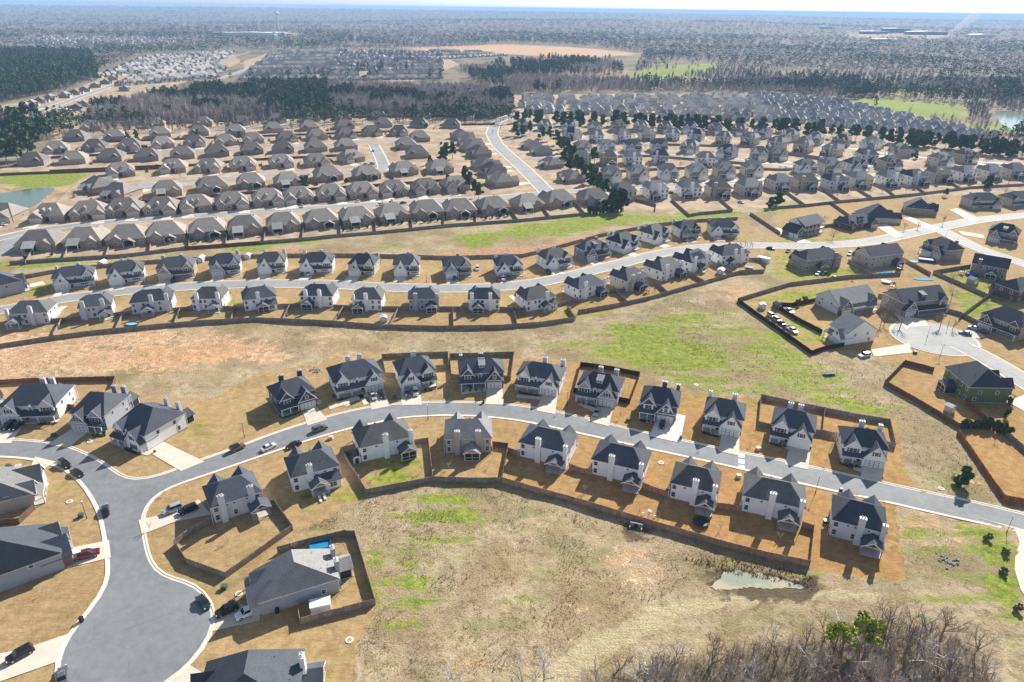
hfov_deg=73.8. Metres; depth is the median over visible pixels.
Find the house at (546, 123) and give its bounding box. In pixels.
[537,118,553,130]
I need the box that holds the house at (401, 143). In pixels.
[394,137,416,149]
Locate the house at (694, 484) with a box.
[668,456,721,517]
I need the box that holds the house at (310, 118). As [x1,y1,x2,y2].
[302,112,319,121]
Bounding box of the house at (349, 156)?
[336,149,365,163]
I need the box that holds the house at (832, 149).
[819,142,845,156]
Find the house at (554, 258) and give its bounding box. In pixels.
[535,245,573,269]
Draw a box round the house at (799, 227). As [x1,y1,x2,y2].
[782,213,825,238]
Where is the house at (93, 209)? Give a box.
[68,199,107,220]
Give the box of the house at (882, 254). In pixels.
[851,242,905,267]
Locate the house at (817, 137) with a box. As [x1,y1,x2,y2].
[806,131,824,144]
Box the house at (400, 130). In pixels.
[389,125,409,136]
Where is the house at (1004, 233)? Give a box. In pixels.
[986,222,1021,245]
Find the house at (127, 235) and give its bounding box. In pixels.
[104,223,147,247]
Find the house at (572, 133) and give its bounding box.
[562,127,582,140]
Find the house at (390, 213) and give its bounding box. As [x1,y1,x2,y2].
[373,202,410,223]
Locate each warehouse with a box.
[207,32,225,35]
[226,32,277,36]
[859,31,887,33]
[870,38,901,41]
[881,28,910,32]
[904,31,947,34]
[967,34,994,37]
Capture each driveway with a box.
[0,424,22,442]
[0,634,66,680]
[22,223,41,228]
[27,281,44,287]
[32,457,55,467]
[47,429,86,447]
[53,289,69,295]
[66,540,110,567]
[91,219,104,223]
[109,284,123,290]
[125,216,138,220]
[139,500,210,533]
[152,442,203,470]
[156,280,170,285]
[161,215,173,219]
[163,664,199,681]
[181,213,193,217]
[210,276,223,281]
[213,605,259,630]
[238,209,250,213]
[256,274,270,279]
[274,206,285,209]
[287,204,297,208]
[299,274,311,278]
[303,406,326,425]
[336,201,346,204]
[344,276,359,280]
[369,198,380,201]
[369,390,389,409]
[383,197,393,200]
[393,276,405,281]
[401,389,421,404]
[417,195,427,198]
[446,278,459,283]
[449,192,461,195]
[486,388,503,404]
[537,395,557,413]
[551,269,564,274]
[587,260,600,265]
[588,407,612,425]
[625,252,638,256]
[650,414,684,441]
[657,243,669,247]
[661,180,672,183]
[713,237,724,240]
[718,434,739,454]
[776,228,809,243]
[785,446,810,468]
[861,466,882,482]
[871,344,911,355]
[878,224,903,237]
[895,313,911,328]
[904,217,937,229]
[907,317,927,326]
[951,208,981,222]
[957,329,984,337]
[959,231,983,237]
[1012,395,1023,410]
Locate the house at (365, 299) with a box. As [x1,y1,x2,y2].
[351,285,385,313]
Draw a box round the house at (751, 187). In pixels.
[733,177,763,197]
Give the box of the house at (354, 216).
[337,206,375,227]
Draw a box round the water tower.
[274,11,278,31]
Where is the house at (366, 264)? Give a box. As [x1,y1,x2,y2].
[347,250,380,276]
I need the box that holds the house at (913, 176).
[899,168,931,186]
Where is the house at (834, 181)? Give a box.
[818,173,849,191]
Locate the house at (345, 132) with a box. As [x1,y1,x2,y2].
[334,127,357,138]
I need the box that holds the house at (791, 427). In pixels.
[769,401,816,449]
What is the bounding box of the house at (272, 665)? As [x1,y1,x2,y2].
[190,648,325,681]
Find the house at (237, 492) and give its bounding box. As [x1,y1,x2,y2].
[202,466,271,523]
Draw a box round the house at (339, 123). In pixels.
[334,119,354,129]
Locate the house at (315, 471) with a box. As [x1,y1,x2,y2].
[283,440,341,496]
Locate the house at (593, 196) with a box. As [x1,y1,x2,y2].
[575,187,610,205]
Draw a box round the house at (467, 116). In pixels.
[457,111,474,120]
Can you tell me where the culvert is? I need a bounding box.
[629,521,642,530]
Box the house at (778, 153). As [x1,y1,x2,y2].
[767,145,788,160]
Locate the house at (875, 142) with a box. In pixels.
[859,136,884,149]
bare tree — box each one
[441,657,467,681]
[508,651,541,681]
[531,644,566,681]
[562,668,586,681]
[583,652,619,681]
[583,668,602,681]
[609,649,634,681]
[622,652,653,677]
[622,653,665,681]
[641,640,670,675]
[641,659,682,681]
[643,651,669,681]
[653,644,687,675]
[668,639,693,663]
[685,672,702,681]
[704,632,728,657]
[706,632,730,673]
[719,642,746,666]
[721,657,739,681]
[740,652,765,681]
[749,639,771,660]
[754,617,788,649]
[762,637,784,669]
[784,675,817,681]
[795,642,830,681]
[800,622,817,653]
[805,610,841,643]
[805,650,840,680]
[807,665,826,681]
[816,646,841,674]
[824,629,855,662]
[829,654,865,681]
[831,607,864,662]
[848,657,889,681]
[850,617,892,658]
[854,637,893,674]
[871,608,893,622]
[873,669,902,681]
[874,589,910,632]
[876,312,888,326]
[880,605,910,628]
[880,672,920,681]
[892,311,913,326]
[896,631,920,666]
[903,620,920,650]
[904,606,923,627]
[907,622,930,641]
[908,633,961,675]
[912,597,948,643]
[917,614,941,644]
[935,312,945,326]
[938,635,976,669]
[939,608,979,638]
[945,645,966,678]
[949,286,958,298]
[949,659,972,681]
[957,624,1006,657]
[971,662,1001,681]
[977,651,1004,680]
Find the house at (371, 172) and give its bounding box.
[351,165,381,180]
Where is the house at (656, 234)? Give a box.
[637,222,671,244]
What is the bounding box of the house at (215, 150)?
[204,144,229,157]
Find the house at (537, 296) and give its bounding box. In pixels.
[514,283,558,312]
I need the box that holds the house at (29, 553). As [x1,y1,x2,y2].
[0,521,74,592]
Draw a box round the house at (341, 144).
[333,138,357,150]
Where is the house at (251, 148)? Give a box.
[240,141,263,154]
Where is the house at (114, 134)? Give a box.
[103,129,126,140]
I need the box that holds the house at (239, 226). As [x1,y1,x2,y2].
[226,214,262,237]
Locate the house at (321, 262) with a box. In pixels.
[298,249,334,273]
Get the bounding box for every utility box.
[77,512,83,517]
[220,583,227,589]
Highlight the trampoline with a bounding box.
[693,512,710,528]
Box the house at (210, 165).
[193,157,224,172]
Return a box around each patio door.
[25,246,36,251]
[69,244,80,248]
[124,241,135,245]
[165,237,175,241]
[210,233,220,237]
[253,184,260,187]
[324,223,333,226]
[428,214,435,217]
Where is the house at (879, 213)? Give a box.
[852,203,902,223]
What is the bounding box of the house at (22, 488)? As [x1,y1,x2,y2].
[0,464,46,514]
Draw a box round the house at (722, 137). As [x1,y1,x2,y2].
[715,131,732,144]
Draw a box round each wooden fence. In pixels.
[0,167,158,175]
[0,317,574,347]
[0,376,115,384]
[0,504,34,525]
[9,247,184,264]
[24,217,737,277]
[25,249,32,263]
[49,165,160,170]
[51,151,136,158]
[51,316,80,322]
[52,316,61,334]
[56,179,79,202]
[87,193,98,196]
[101,191,249,203]
[106,130,389,141]
[113,311,132,316]
[115,312,123,327]
[166,115,493,124]
[166,119,263,122]
[173,306,192,311]
[173,499,292,577]
[174,307,180,321]
[184,241,259,249]
[188,154,336,165]
[223,306,244,310]
[250,179,441,193]
[260,212,588,243]
[277,303,300,307]
[277,529,375,624]
[283,304,289,317]
[333,304,351,309]
[333,307,343,320]
[343,448,432,493]
[381,351,448,377]
[382,306,408,309]
[390,308,397,323]
[413,437,432,475]
[433,476,500,482]
[439,306,468,309]
[440,123,494,125]
[449,351,513,380]
[493,441,507,482]
[499,307,525,311]
[501,477,809,566]
[508,447,519,456]
[558,297,577,306]
[567,305,574,316]
[569,463,591,474]
[573,362,639,403]
[575,257,766,319]
[593,155,742,163]
[608,288,624,292]
[616,289,627,301]
[621,166,779,171]
[635,198,655,209]
[642,482,669,496]
[654,279,666,291]
[668,143,819,157]
[671,198,688,215]
[687,270,703,280]
[689,209,732,216]
[715,502,742,510]
[717,261,732,272]
[720,198,731,208]
[737,272,900,301]
[738,298,811,353]
[750,212,779,233]
[758,394,825,434]
[772,302,822,333]
[778,197,872,208]
[780,298,815,306]
[785,190,804,203]
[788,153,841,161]
[801,521,814,562]
[811,342,844,353]
[821,223,835,226]
[822,430,837,436]
[823,189,839,199]
[824,408,895,447]
[830,202,849,214]
[848,259,873,277]
[853,185,871,197]
[873,183,1023,199]
[880,184,895,195]
[884,359,988,427]
[902,257,930,275]
[913,184,925,192]
[933,270,988,295]
[935,264,970,272]
[943,308,960,315]
[957,428,1023,504]
[958,277,1019,319]
[960,312,977,323]
[1002,431,1023,451]
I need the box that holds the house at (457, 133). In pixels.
[449,128,474,140]
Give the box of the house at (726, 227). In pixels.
[706,216,739,237]
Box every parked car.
[0,419,16,430]
[4,642,34,663]
[8,421,23,430]
[56,664,68,681]
[57,457,71,468]
[69,468,84,477]
[101,503,109,516]
[161,501,182,514]
[177,501,198,515]
[195,593,211,610]
[214,599,239,617]
[229,442,245,452]
[234,605,251,620]
[260,442,276,451]
[285,440,301,449]
[311,424,327,432]
[369,392,376,400]
[377,390,385,398]
[404,387,410,396]
[412,386,418,395]
[593,407,600,416]
[659,419,665,428]
[766,311,774,317]
[772,316,780,321]
[858,351,870,357]
[958,330,972,335]
[967,325,980,329]
[975,329,989,333]
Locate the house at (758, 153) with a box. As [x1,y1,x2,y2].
[749,145,768,161]
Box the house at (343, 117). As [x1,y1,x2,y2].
[334,111,351,120]
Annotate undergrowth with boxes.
[574,557,1001,681]
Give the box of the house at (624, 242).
[605,230,641,253]
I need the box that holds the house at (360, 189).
[345,181,378,199]
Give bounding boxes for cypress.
[587,205,591,214]
[594,205,599,213]
[601,204,606,213]
[611,204,617,212]
[960,419,969,428]
[972,419,979,428]
[980,418,989,428]
[983,416,992,428]
[991,420,996,429]
[995,420,1001,431]
[998,422,1008,433]
[1004,408,1011,416]
[1004,426,1015,433]
[1007,396,1013,405]
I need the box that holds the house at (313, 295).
[298,282,339,309]
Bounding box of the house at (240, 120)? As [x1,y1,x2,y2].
[231,115,249,125]
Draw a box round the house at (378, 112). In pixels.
[370,110,386,119]
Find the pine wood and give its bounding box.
[0,44,98,102]
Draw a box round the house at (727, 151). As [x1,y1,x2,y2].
[715,143,738,158]
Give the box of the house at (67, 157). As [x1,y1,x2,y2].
[58,150,89,164]
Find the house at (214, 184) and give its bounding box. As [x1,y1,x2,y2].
[195,175,228,193]
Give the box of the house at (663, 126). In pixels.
[657,121,672,132]
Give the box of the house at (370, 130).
[361,125,382,136]
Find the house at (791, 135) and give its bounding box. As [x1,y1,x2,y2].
[779,128,800,141]
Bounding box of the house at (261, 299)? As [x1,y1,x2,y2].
[241,284,277,312]
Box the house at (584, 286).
[561,273,609,299]
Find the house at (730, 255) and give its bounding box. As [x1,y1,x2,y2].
[708,243,750,267]
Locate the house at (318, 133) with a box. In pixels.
[305,128,327,139]
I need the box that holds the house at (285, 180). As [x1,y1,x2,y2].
[272,171,301,188]
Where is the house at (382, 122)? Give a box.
[374,117,392,126]
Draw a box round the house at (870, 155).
[854,148,879,163]
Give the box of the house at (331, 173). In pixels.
[312,165,343,181]
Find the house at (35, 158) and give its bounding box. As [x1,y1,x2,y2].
[16,151,50,165]
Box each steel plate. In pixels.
[738,453,744,457]
[738,459,744,463]
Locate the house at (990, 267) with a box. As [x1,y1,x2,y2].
[970,253,1011,280]
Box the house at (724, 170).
[711,161,736,178]
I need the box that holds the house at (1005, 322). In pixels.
[976,305,1023,341]
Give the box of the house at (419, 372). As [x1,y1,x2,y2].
[392,350,437,390]
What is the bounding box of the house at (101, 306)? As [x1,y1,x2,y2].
[77,291,115,320]
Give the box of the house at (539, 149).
[529,143,552,155]
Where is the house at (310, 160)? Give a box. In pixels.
[303,153,330,167]
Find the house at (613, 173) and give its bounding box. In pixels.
[600,163,621,182]
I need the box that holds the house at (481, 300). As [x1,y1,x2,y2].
[468,285,500,313]
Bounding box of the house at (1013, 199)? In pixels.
[998,191,1023,207]
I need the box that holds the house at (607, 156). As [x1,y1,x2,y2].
[599,150,617,165]
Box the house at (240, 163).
[229,156,256,170]
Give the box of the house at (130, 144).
[116,138,143,150]
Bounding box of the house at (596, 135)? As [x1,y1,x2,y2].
[589,129,605,142]
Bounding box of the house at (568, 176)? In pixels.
[556,169,585,183]
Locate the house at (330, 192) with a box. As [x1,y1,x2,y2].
[314,183,346,201]
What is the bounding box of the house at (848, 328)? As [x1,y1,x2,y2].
[823,311,877,345]
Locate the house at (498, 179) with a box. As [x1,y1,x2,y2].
[484,170,519,187]
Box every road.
[0,84,113,127]
[0,140,396,159]
[0,169,950,239]
[0,213,1023,313]
[0,231,26,256]
[0,402,1023,681]
[91,119,493,135]
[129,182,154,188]
[148,52,248,85]
[179,145,388,182]
[219,55,276,78]
[487,111,551,191]
[525,132,1023,164]
[530,153,873,166]
[891,323,978,354]
[934,227,1023,265]
[968,349,1023,387]
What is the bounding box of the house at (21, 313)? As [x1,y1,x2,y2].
[3,297,60,329]
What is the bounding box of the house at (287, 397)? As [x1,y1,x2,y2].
[266,368,317,416]
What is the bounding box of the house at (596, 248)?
[574,236,611,261]
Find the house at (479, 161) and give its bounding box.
[470,155,500,168]
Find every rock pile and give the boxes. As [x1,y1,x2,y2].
[309,367,322,372]
[936,552,959,568]
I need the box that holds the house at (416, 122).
[409,117,428,127]
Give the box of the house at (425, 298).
[408,285,439,313]
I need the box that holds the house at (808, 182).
[793,173,819,191]
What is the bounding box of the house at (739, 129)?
[730,123,748,135]
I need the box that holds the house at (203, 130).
[187,125,210,135]
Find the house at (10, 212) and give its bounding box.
[0,203,29,222]
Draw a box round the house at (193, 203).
[179,193,212,213]
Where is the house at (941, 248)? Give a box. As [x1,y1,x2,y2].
[918,236,964,260]
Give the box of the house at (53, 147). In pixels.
[41,140,70,154]
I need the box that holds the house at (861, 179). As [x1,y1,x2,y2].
[845,170,874,188]
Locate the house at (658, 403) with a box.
[639,379,681,423]
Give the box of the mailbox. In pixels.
[78,616,83,622]
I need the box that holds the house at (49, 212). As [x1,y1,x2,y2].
[26,202,72,223]
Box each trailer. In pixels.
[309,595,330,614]
[823,371,838,375]
[918,257,936,262]
[920,250,931,256]
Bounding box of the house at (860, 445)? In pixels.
[834,419,890,468]
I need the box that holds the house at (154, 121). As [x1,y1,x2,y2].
[144,117,165,128]
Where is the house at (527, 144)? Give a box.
[519,139,540,149]
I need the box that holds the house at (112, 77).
[107,75,118,79]
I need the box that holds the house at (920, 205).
[902,197,938,215]
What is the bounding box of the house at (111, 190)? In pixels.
[98,182,142,199]
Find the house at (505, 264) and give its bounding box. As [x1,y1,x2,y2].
[493,252,523,276]
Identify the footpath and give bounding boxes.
[142,449,154,454]
[327,392,367,408]
[359,394,367,404]
[373,390,383,400]
[461,389,485,393]
[516,395,541,399]
[578,402,594,411]
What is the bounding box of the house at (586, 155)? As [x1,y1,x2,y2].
[573,150,591,164]
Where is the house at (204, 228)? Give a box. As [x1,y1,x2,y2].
[188,216,225,239]
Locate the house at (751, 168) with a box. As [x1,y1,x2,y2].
[739,159,763,176]
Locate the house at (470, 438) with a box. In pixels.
[444,411,492,460]
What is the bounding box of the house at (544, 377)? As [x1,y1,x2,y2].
[515,356,566,396]
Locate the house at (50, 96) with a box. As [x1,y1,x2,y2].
[44,93,58,99]
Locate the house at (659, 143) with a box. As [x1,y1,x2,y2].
[649,137,667,151]
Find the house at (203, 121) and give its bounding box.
[193,116,213,126]
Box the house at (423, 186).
[409,177,441,195]
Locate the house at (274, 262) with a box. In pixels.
[256,248,287,273]
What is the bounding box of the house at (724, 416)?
[702,389,746,436]
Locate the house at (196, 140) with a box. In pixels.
[183,134,207,146]
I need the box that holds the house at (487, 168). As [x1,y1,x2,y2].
[477,161,506,176]
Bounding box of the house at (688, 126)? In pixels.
[682,121,697,132]
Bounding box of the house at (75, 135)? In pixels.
[62,129,90,140]
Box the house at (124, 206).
[105,197,143,217]
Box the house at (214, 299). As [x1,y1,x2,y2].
[190,284,231,313]
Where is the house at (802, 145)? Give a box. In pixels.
[792,138,814,152]
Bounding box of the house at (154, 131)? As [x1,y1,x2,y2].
[149,126,171,137]
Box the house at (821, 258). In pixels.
[788,245,842,271]
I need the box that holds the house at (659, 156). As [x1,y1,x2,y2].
[651,148,669,164]
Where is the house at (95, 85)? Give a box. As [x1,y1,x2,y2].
[89,82,101,87]
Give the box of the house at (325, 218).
[302,207,338,229]
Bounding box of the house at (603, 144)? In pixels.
[596,138,615,152]
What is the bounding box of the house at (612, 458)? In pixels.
[590,434,651,493]
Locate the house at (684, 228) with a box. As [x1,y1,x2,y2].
[671,218,702,238]
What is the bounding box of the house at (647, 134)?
[637,127,655,140]
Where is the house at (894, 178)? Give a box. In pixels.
[873,169,905,187]
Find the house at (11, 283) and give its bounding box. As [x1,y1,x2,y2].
[0,271,30,296]
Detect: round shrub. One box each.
[983,533,993,539]
[999,566,1008,575]
[1001,547,1011,553]
[1012,603,1023,610]
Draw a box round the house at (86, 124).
[79,120,103,131]
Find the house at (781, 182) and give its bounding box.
[763,173,793,192]
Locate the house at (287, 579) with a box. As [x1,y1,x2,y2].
[244,544,353,616]
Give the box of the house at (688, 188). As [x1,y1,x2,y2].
[675,179,702,198]
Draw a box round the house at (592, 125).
[587,120,602,133]
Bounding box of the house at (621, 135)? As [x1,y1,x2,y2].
[612,129,631,142]
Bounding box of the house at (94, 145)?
[81,138,109,151]
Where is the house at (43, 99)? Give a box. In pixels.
[33,96,50,102]
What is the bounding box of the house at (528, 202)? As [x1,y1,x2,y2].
[508,193,545,212]
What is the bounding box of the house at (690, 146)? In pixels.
[679,138,700,153]
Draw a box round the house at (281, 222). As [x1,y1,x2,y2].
[265,210,300,233]
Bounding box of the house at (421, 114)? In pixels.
[413,110,429,119]
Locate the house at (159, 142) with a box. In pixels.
[151,136,174,148]
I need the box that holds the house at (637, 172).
[626,163,649,181]
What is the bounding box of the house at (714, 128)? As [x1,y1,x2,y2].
[707,121,722,134]
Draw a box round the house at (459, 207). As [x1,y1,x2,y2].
[441,198,477,217]
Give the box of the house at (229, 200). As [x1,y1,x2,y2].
[214,191,248,210]
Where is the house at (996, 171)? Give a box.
[976,164,1005,181]
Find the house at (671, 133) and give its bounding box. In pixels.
[665,127,680,140]
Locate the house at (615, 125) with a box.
[610,119,626,131]
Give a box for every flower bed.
[36,421,57,424]
[124,448,142,454]
[518,391,538,395]
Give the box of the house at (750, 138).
[740,131,760,145]
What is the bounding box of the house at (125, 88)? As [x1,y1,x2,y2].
[119,85,131,90]
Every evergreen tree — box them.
[513,111,519,119]
[516,124,526,135]
[533,110,540,124]
[537,126,545,138]
[538,109,543,119]
[552,110,560,122]
[556,136,563,148]
[559,111,568,122]
[565,155,573,168]
[567,145,573,157]
[574,110,585,124]
[581,164,589,179]
[586,173,598,187]
[588,111,597,122]
[599,114,606,124]
[603,187,617,204]
[610,109,619,121]
[611,193,622,207]
[623,112,629,124]
[633,112,643,125]
[642,115,648,124]
[648,113,655,126]
[667,112,674,120]
[671,115,680,128]
[678,114,684,126]
[692,113,702,126]
[699,115,709,128]
[705,117,715,129]
[715,115,722,124]
[726,119,733,130]
[754,116,768,128]
[766,197,774,207]
[773,192,784,204]
[776,118,787,131]
[781,117,790,130]
[790,117,800,131]
[802,122,812,134]
[815,121,824,131]
[819,118,826,133]
[862,124,872,136]
[878,126,886,139]
[885,128,894,141]
[894,130,904,143]
[905,127,914,144]
[906,129,922,146]
[913,150,918,157]
[919,130,933,146]
[930,132,937,145]
[946,131,958,148]
[958,134,966,149]
[964,134,978,148]
[979,138,989,153]
[981,175,994,187]
[984,137,999,154]
[993,138,1008,154]
[1001,140,1016,156]
[1014,139,1020,153]
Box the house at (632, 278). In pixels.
[606,266,648,291]
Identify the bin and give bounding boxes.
[274,607,279,613]
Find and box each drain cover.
[235,590,242,596]
[345,636,353,643]
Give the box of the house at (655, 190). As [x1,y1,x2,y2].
[640,180,669,200]
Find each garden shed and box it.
[97,259,107,263]
[196,254,205,262]
[243,252,250,258]
[352,449,360,463]
[379,314,386,322]
[716,267,724,274]
[758,302,765,308]
[773,301,781,309]
[943,402,956,413]
[966,275,979,284]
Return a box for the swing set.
[638,507,659,519]
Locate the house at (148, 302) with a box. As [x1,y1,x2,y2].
[129,286,176,316]
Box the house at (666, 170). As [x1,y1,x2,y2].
[656,161,679,180]
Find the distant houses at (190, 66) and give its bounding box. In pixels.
[16,36,1000,138]
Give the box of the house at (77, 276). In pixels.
[51,262,97,290]
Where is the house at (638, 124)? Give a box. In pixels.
[633,119,648,131]
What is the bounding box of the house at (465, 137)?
[456,134,482,143]
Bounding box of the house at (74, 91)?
[68,88,84,94]
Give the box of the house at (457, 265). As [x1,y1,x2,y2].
[441,253,471,278]
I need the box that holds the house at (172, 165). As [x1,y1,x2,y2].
[159,158,188,173]
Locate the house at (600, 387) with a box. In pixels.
[575,365,624,407]
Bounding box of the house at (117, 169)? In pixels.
[105,162,135,177]
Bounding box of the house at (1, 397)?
[0,390,3,403]
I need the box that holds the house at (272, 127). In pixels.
[262,121,283,132]
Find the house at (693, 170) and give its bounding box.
[684,161,708,180]
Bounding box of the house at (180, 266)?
[155,253,197,280]
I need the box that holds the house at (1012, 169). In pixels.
[1000,162,1023,179]
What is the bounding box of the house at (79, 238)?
[60,225,110,250]
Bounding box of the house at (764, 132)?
[753,125,772,138]
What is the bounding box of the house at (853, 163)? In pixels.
[841,155,869,171]
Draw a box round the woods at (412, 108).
[0,4,1023,148]
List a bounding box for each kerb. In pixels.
[0,167,975,235]
[0,189,675,240]
[0,212,1023,306]
[0,218,1022,314]
[0,401,1023,514]
[0,414,1023,681]
[144,144,389,186]
[144,145,377,183]
[485,111,538,192]
[497,114,553,189]
[889,321,981,355]
[928,227,1023,266]
[942,227,1023,260]
[949,346,1023,389]
[969,343,1023,372]
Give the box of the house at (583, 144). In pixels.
[573,139,591,152]
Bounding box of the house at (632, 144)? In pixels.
[623,138,642,152]
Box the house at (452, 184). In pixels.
[438,175,470,192]
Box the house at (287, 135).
[275,130,297,141]
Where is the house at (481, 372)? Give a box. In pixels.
[458,351,504,389]
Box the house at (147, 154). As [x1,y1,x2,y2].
[133,147,161,161]
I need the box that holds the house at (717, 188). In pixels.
[704,179,731,198]
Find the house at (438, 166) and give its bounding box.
[425,159,454,174]
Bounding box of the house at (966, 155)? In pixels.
[949,147,979,163]
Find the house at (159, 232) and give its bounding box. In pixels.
[145,220,186,243]
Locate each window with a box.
[42,407,50,410]
[330,481,336,486]
[776,427,784,432]
[831,528,836,534]
[849,447,857,452]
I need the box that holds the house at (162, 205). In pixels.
[142,196,180,215]
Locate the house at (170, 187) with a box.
[151,179,182,196]
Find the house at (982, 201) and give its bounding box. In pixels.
[959,191,1002,209]
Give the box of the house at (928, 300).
[880,285,949,316]
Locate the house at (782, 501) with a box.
[740,467,806,532]
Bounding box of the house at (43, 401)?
[0,376,78,423]
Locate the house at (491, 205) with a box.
[473,195,510,214]
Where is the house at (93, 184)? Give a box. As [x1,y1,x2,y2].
[77,175,116,193]
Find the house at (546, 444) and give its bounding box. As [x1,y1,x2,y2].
[518,419,578,474]
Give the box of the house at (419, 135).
[408,130,429,141]
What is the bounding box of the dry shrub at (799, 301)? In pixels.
[795,298,801,305]
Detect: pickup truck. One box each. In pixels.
[73,547,99,561]
[783,307,794,313]
[786,326,798,333]
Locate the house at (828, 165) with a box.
[817,156,842,173]
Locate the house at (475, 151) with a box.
[465,144,491,158]
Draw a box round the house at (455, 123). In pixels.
[442,118,461,128]
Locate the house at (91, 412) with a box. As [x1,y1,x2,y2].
[68,384,139,433]
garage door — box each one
[0,219,8,222]
[1,417,19,423]
[29,219,40,223]
[43,472,46,489]
[55,284,68,290]
[71,424,87,431]
[93,215,104,219]
[110,279,122,285]
[127,212,138,216]
[140,444,147,453]
[158,275,170,280]
[161,170,169,173]
[163,211,174,215]
[182,209,192,213]
[210,169,218,172]
[211,271,223,276]
[238,205,247,209]
[247,167,254,170]
[259,269,270,273]
[274,201,283,205]
[286,200,295,204]
[300,400,315,410]
[301,269,311,273]
[336,197,345,200]
[349,271,359,275]
[367,383,382,391]
[369,194,377,198]
[383,193,391,197]
[395,272,405,276]
[404,383,418,389]
[417,191,424,195]
[446,273,456,277]
[448,189,456,192]
[487,382,501,388]
[499,272,509,276]
[541,388,555,395]
[549,265,557,269]
[587,256,595,260]
[598,399,613,407]
[612,179,620,182]
[640,178,648,181]
[656,415,673,423]
[661,176,669,179]
[699,176,707,179]
[713,233,721,236]
[720,427,738,436]
[727,175,734,178]
[754,173,762,176]
[789,439,808,449]
[831,336,839,343]
[863,459,884,468]
[905,311,915,316]
[932,253,939,259]
[977,322,990,330]
[987,237,998,242]
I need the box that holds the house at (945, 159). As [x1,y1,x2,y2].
[926,150,954,166]
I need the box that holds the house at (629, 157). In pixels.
[622,150,642,166]
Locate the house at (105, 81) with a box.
[99,79,112,83]
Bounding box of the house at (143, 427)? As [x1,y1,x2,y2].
[109,396,195,453]
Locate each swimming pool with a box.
[125,322,138,325]
[309,539,330,548]
[875,271,894,272]
[914,277,933,280]
[965,271,978,276]
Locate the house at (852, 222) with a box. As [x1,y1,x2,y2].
[833,213,878,230]
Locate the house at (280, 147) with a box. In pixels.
[271,141,294,153]
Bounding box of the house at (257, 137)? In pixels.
[241,132,263,143]
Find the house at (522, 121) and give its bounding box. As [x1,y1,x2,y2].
[516,118,527,130]
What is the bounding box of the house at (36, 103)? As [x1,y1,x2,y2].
[25,99,40,105]
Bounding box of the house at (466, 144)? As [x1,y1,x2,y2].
[458,138,485,150]
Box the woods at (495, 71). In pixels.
[228,52,1023,142]
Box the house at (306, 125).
[299,120,319,130]
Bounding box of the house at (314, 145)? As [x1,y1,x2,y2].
[304,139,327,151]
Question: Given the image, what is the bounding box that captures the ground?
[0,5,1023,681]
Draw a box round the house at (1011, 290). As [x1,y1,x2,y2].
[988,277,1023,302]
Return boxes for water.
[0,187,53,207]
[711,570,803,589]
[995,111,1023,129]
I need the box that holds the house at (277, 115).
[267,113,286,123]
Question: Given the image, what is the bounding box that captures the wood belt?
[84,75,514,123]
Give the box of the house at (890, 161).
[874,153,903,170]
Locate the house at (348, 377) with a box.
[326,352,383,398]
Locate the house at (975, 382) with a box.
[936,361,1016,402]
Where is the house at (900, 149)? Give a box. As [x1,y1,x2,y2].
[885,142,914,156]
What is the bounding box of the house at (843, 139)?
[831,133,851,147]
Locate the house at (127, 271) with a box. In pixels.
[106,257,145,285]
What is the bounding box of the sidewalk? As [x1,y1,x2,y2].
[981,518,1023,593]
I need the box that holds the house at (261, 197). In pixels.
[250,188,284,206]
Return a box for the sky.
[0,0,1023,17]
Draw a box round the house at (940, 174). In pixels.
[923,166,954,183]
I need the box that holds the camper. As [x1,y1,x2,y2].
[758,255,770,263]
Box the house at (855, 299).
[814,284,879,315]
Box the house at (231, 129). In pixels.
[225,124,245,134]
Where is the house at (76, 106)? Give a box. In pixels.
[67,103,84,110]
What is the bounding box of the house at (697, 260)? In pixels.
[672,248,711,272]
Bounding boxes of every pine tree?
[0,129,8,144]
[0,137,10,163]
[2,114,15,134]
[3,109,10,120]
[3,135,23,159]
[4,106,12,112]
[10,107,21,120]
[10,114,20,128]
[11,124,20,139]
[17,128,35,150]
[18,101,28,114]
[19,115,25,124]
[20,120,38,148]
[28,102,41,114]
[33,113,40,122]
[36,121,47,139]
[38,116,52,138]
[133,129,138,137]
[297,174,308,186]
[436,147,446,159]
[443,142,450,155]
[449,141,456,158]
[461,165,468,177]
[464,171,473,184]
[469,179,476,191]
[475,182,484,197]
[511,121,519,133]
[521,109,528,118]
[527,108,532,117]
[527,120,532,130]
[545,125,553,137]
[551,129,559,142]
[559,147,568,162]
[560,136,566,147]
[563,139,570,155]
[567,111,576,119]
[570,145,577,155]
[572,153,579,169]
[576,157,585,170]
[586,163,594,176]
[590,146,599,162]
[590,167,601,178]
[593,172,602,186]
[600,178,609,192]
[616,189,629,209]
[617,187,623,203]
[618,112,624,120]
[631,114,637,122]
[656,115,660,122]
[684,113,690,121]
[722,118,728,130]
[748,118,755,131]
[771,119,777,132]
[775,118,781,131]
[812,122,816,130]
[823,620,860,649]
[828,124,835,134]
[836,124,844,133]
[847,124,855,137]
[851,609,887,649]
[852,124,861,139]
[864,127,873,137]
[893,126,903,136]
[933,132,942,145]
[941,133,950,147]
[948,134,960,149]
[952,465,974,487]
[975,138,983,151]
[1018,144,1023,155]
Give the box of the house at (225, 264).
[208,249,241,276]
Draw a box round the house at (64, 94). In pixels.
[57,91,73,97]
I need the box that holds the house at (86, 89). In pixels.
[78,86,91,91]
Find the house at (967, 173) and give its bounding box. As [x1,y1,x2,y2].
[950,165,980,182]

